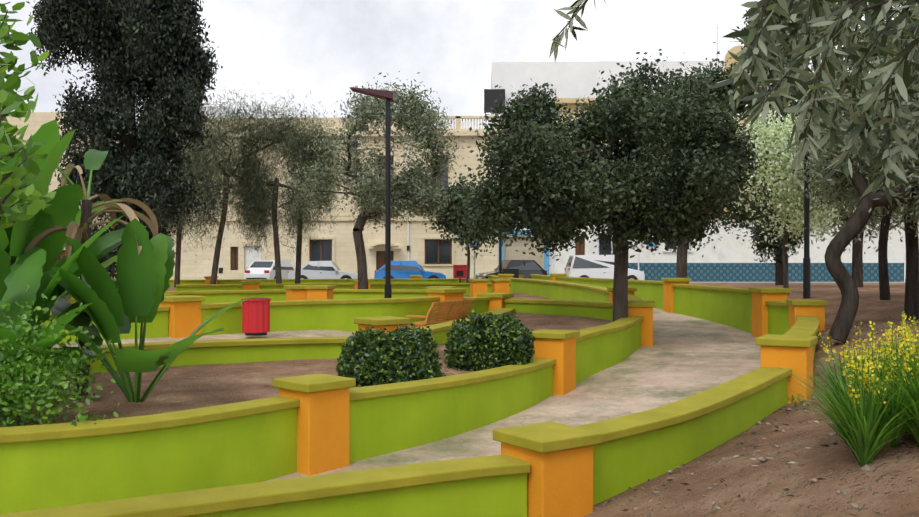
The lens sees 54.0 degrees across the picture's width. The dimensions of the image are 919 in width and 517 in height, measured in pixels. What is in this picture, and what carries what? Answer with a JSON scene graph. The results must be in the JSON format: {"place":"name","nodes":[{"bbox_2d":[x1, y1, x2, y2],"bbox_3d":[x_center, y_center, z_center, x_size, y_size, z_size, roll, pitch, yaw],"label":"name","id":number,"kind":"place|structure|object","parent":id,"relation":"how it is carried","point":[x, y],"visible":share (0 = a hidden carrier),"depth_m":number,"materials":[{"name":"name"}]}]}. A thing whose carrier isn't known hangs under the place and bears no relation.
{"place":"outdoors","nodes":[
{"label":"outdoors","id":0,"kind":"place"},
{"bbox_2d":[0,0,901,128],"label":"sky","id":1,"kind":"structure","parent":0,"point":[324,48],"materials":[{"name":"white"}]},
{"bbox_2d":[0,282,904,481],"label":"garden paths","id":2,"kind":"structure","parent":0,"point":[684,356],"depth_m":12.09,"materials":[{"name":"soil"},{"name":"concrete"},{"name":"paving"}]},
{"bbox_2d":[0,247,96,416],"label":"strelitzia","id":3,"kind":"object","parent":2,"relation":"on","point":[28,268],"visible":0.4,"depth_m":9.07,"materials":[{"name":"green plant"}]},
{"bbox_2d":[0,284,119,426],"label":"shrub","id":4,"kind":"object","parent":2,"relation":"on","point":[18,390],"visible":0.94,"depth_m":7.99,"materials":[{"name":"green plant"}]},
{"bbox_2d":[2,184,117,323],"bbox_3d":[-5.375,-0.025,10.236,2.886,3.180,2.786,0,0,1],"label":"strelitzia","id":5,"kind":"object","parent":2,"relation":"on","point":[62,209],"visible":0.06,"depth_m":9.82,"materials":[{"name":"green plant"}]},
{"bbox_2d":[0,119,121,250],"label":"strelitzia","id":6,"kind":"object","parent":2,"relation":"on","point":[48,133],"visible":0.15,"depth_m":10.52,"materials":[{"name":"green plant"}]},
{"bbox_2d":[0,129,146,317],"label":"strelitzia","id":7,"kind":"object","parent":2,"relation":"on","point":[96,245],"visible":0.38,"depth_m":9.36,"materials":[{"name":"green plant"}]},
{"bbox_2d":[9,147,157,395],"bbox_3d":[-4.159,0.188,9.963,1.756,2.952,1.667,0,0,1],"label":"tall strelitzia trunk","id":8,"kind":"object","parent":2,"relation":"on","point":[94,159],"visible":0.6,"depth_m":9.97,"materials":[{"name":"brown plant"}]},
{"bbox_2d":[25,0,222,280],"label":"cypress tree","id":9,"kind":"object","parent":2,"relation":"on","point":[156,54],"visible":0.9,"depth_m":23.33,"materials":[{"name":"green plant"}]},
{"bbox_2d":[32,218,251,402],"bbox_3d":[-3.470,0.576,9.624,2.449,1.984,1.622,0,0,19],"label":"young strelitzia","id":10,"kind":"object","parent":2,"relation":"on","point":[144,276],"visible":0.92,"depth_m":9.41,"materials":[{"name":"green plant"}]},
{"bbox_2d":[152,115,221,286],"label":"casuarina tree","id":11,"kind":"object","parent":2,"relation":"on","point":[178,259],"visible":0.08,"depth_m":40.12,"materials":[{"name":"green plant"}]},
{"bbox_2d":[169,77,288,283],"bbox_3d":[-9.291,-2.954,36.143,4.920,8.530,5.205,0,0,1],"label":"casuarina tree","id":12,"kind":"object","parent":2,"relation":"on","point":[211,198],"visible":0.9,"depth_m":35.80,"materials":[{"name":"green plant"}]},
{"bbox_2d":[241,298,270,335],"bbox_3d":[-3.446,0.983,15.279,0.494,0.623,0.494,0,0,1],"label":"trash can","id":13,"kind":"object","parent":2,"relation":"on","point":[255,316],"visible":0.88,"depth_m":15.09,"materials":[{"name":"red metal"}]},
{"bbox_2d":[244,260,294,278],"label":"white hatchback car","id":14,"kind":"object","parent":2,"relation":"on","point":[263,269],"visible":0.42,"depth_m":49.75,"materials":[{"name":"white paint"}]},
{"bbox_2d":[218,87,327,283],"bbox_3d":[-7.657,-2.990,37.370,4.484,8.579,4.024,0,0,1],"label":"casuarina tree","id":15,"kind":"object","parent":2,"relation":"on","point":[256,222],"visible":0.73,"depth_m":36.87,"materials":[{"name":"green plant"}]},
{"bbox_2d":[263,91,354,283],"bbox_3d":[-6.582,-2.994,39.189,4.349,8.588,4.469,0,0,1],"label":"casuarina tree","id":16,"kind":"object","parent":2,"relation":"on","point":[309,158],"visible":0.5,"depth_m":38.91,"materials":[{"name":"green plant"}]},
{"bbox_2d":[288,261,357,278],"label":"silver sedan","id":17,"kind":"object","parent":2,"relation":"on","point":[321,270],"visible":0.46,"depth_m":48.61,"materials":[{"name":"grey paint"}]},
{"bbox_2d":[350,87,394,297],"bbox_3d":[-1.822,-0.958,18.938,0.918,5.224,0.400,0,0,1],"label":"street lamp","id":18,"kind":"object","parent":2,"relation":"on","point":[388,97],"depth_m":18.88,"materials":[{"name":"black metal"}]},
{"bbox_2d":[290,71,468,288],"bbox_3d":[-2.723,-2.440,30.050,6.096,7.679,4.538,0,0,1],"label":"olive tree","id":19,"kind":"object","parent":2,"relation":"on","point":[410,189],"visible":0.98,"depth_m":29.72,"materials":[{"name":"green plant"}]},
{"bbox_2d":[336,322,445,386],"bbox_3d":[-0.837,1.271,11.007,1.385,0.966,1.220,0,0,1],"label":"clipped bush","id":20,"kind":"object","parent":2,"relation":"on","point":[397,355],"visible":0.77,"depth_m":10.62,"materials":[{"name":"green plant"}]},
{"bbox_2d":[374,261,446,278],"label":"blue hatchback car","id":21,"kind":"object","parent":2,"relation":"on","point":[403,269],"visible":0.5,"depth_m":48.47,"materials":[{"name":"blue paint"}]},
{"bbox_2d":[406,299,474,327],"bbox_3d":[-0.363,1.230,17.563,0.655,0.838,1.600,0,0,29],"label":"bench","id":22,"kind":"object","parent":2,"relation":"on","point":[450,308],"visible":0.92,"depth_m":17.29,"materials":[{"name":"brown wood"}]},
{"bbox_2d":[453,265,466,282],"bbox_3d":[0.022,0.817,33.895,0.540,1.155,0.340,0,0,1],"label":"red box","id":23,"kind":"object","parent":2,"relation":"on","point":[459,271],"visible":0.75,"depth_m":33.74,"materials":[{"name":"red metal"}]},
{"bbox_2d":[423,170,517,282],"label":"tree","id":24,"kind":"object","parent":2,"relation":"on","point":[450,216],"visible":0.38,"depth_m":42.16,"materials":[{"name":"green plant"}]},
{"bbox_2d":[470,241,477,278],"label":"parking sign","id":25,"kind":"object","parent":2,"relation":"on","point":[471,246],"visible":0.29,"depth_m":44.84,"materials":[{"name":"blue"}]},
{"bbox_2d":[443,310,534,370],"bbox_3d":[0.395,1.214,12.320,1.270,1.042,1.165,0,0,1],"label":"clipped bush","id":26,"kind":"object","parent":2,"relation":"on","point":[481,342],"visible":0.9,"depth_m":11.97,"materials":[{"name":"green plant"}]},
{"bbox_2d":[499,227,518,277],"bbox_3d":[2.176,-0.856,39.841,0.860,4.500,0.500,0,0,1],"label":"lamp post","id":27,"kind":"object","parent":2,"relation":"on","point":[515,271],"visible":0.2,"depth_m":39.61,"materials":[{"name":"black metal"}]},
{"bbox_2d":[475,260,547,278],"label":"black hatchback","id":28,"kind":"object","parent":2,"relation":"on","point":[527,268],"visible":0.42,"depth_m":48.64,"materials":[{"name":"black paint"}]},
{"bbox_2d":[565,255,644,279],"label":"white van","id":29,"kind":"object","parent":2,"relation":"on","point":[593,266],"visible":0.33,"depth_m":48.70,"materials":[{"name":"white paint"}]},
{"bbox_2d":[449,49,772,321],"bbox_3d":[2.662,-1.137,16.332,5.677,4.962,4.748,0,0,1],"label":"holm oak tree","id":30,"kind":"object","parent":2,"relation":"on","point":[568,192],"visible":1,"depth_m":15.39,"materials":[{"name":"green plant"}]},
{"bbox_2d":[1,26,918,281],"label":"street buildings","id":31,"kind":"structure","parent":0,"point":[730,257],"depth_m":56.00,"materials":[{"name":"beige paint"}]},
{"bbox_2d":[583,283,918,516],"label":"dirt ground","id":32,"kind":"structure","parent":0,"point":[837,467],"depth_m":6.36,"materials":[{"name":"brown soil"}]},
{"bbox_2d":[0,2,55,228],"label":"tall shrub","id":33,"kind":"object","parent":32,"relation":"on","point":[14,189],"visible":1,"depth_m":4.20,"materials":[{"name":"green plant"}]},
{"bbox_2d":[0,273,827,516],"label":"garden walls","id":34,"kind":"structure","parent":32,"relation":"on","point":[226,460],"depth_m":8.66,"materials":[{"name":"green paint"}]},
{"bbox_2d":[636,42,783,277],"bbox_3d":[6.998,-2.325,25.759,4.994,7.038,4.502,0,0,1],"label":"oak tree","id":35,"kind":"object","parent":32,"relation":"on","point":[681,264],"visible":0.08,"depth_m":25.01,"materials":[{"name":"green plant"}]},
{"bbox_2d":[549,0,918,205],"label":"olive twigs","id":36,"kind":"object","parent":32,"relation":"on","point":[896,76],"visible":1,"depth_m":1.94,"materials":[{"name":"green plant"}]},
{"bbox_2d":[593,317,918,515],"bbox_3d":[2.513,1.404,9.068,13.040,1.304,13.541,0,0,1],"label":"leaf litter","id":37,"kind":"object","parent":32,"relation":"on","point":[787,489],"visible":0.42,"depth_m":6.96,"materials":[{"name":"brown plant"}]},
{"bbox_2d":[626,318,908,509],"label":"pebbles","id":38,"kind":"object","parent":32,"relation":"on","point":[815,480],"visible":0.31,"depth_m":6.65,"materials":[{"name":"stone"}]},
{"bbox_2d":[733,0,817,284],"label":"tree","id":39,"kind":"object","parent":32,"relation":"on","point":[761,249],"visible":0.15,"depth_m":35.34,"materials":[{"name":"green plant"}]},
{"bbox_2d":[724,94,855,294],"bbox_3d":[8.015,-1.605,22.108,3.896,5.204,3.410,0,0,1],"label":"tree","id":40,"kind":"object","parent":32,"relation":"on","point":[771,139],"visible":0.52,"depth_m":21.68,"materials":[{"name":"green plant"}]},
{"bbox_2d":[768,73,813,298],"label":"lamp post","id":41,"kind":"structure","parent":32,"relation":"on","point":[806,276],"depth_m":18.95,"materials":[{"name":"black metal"}]},
{"bbox_2d":[787,394,805,406],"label":"weeds","id":42,"kind":"object","parent":32,"relation":"on","point":[792,400],"visible":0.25,"depth_m":9.72,"materials":[{"name":"green plant"}]},
{"bbox_2d":[760,80,918,286],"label":"olive tree","id":43,"kind":"object","parent":32,"relation":"on","point":[857,261],"visible":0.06,"depth_m":29.39,"materials":[{"name":"green plant"}]},
{"bbox_2d":[770,312,918,466],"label":"bulbine flower clump","id":44,"kind":"object","parent":32,"relation":"on","point":[872,406],"visible":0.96,"depth_m":5.63,"materials":[{"name":"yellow plant"}]},
{"bbox_2d":[783,75,909,299],"bbox_3d":[8.937,-1.723,17.879,4.513,5.245,4.947,0,0,1],"label":"olive tree","id":45,"kind":"object","parent":32,"relation":"on","point":[884,288],"visible":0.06,"depth_m":17.82,"materials":[{"name":"green plant"}]},
{"bbox_2d":[779,37,918,342],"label":"tree","id":46,"kind":"object","parent":32,"relation":"on","point":[853,227],"visible":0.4,"depth_m":13.20,"materials":[{"name":"green plant"}]},
{"bbox_2d":[799,1,918,320],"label":"olive tree","id":47,"kind":"object","parent":32,"relation":"on","point":[911,305],"visible":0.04,"depth_m":14.81,"materials":[{"name":"green plant"}]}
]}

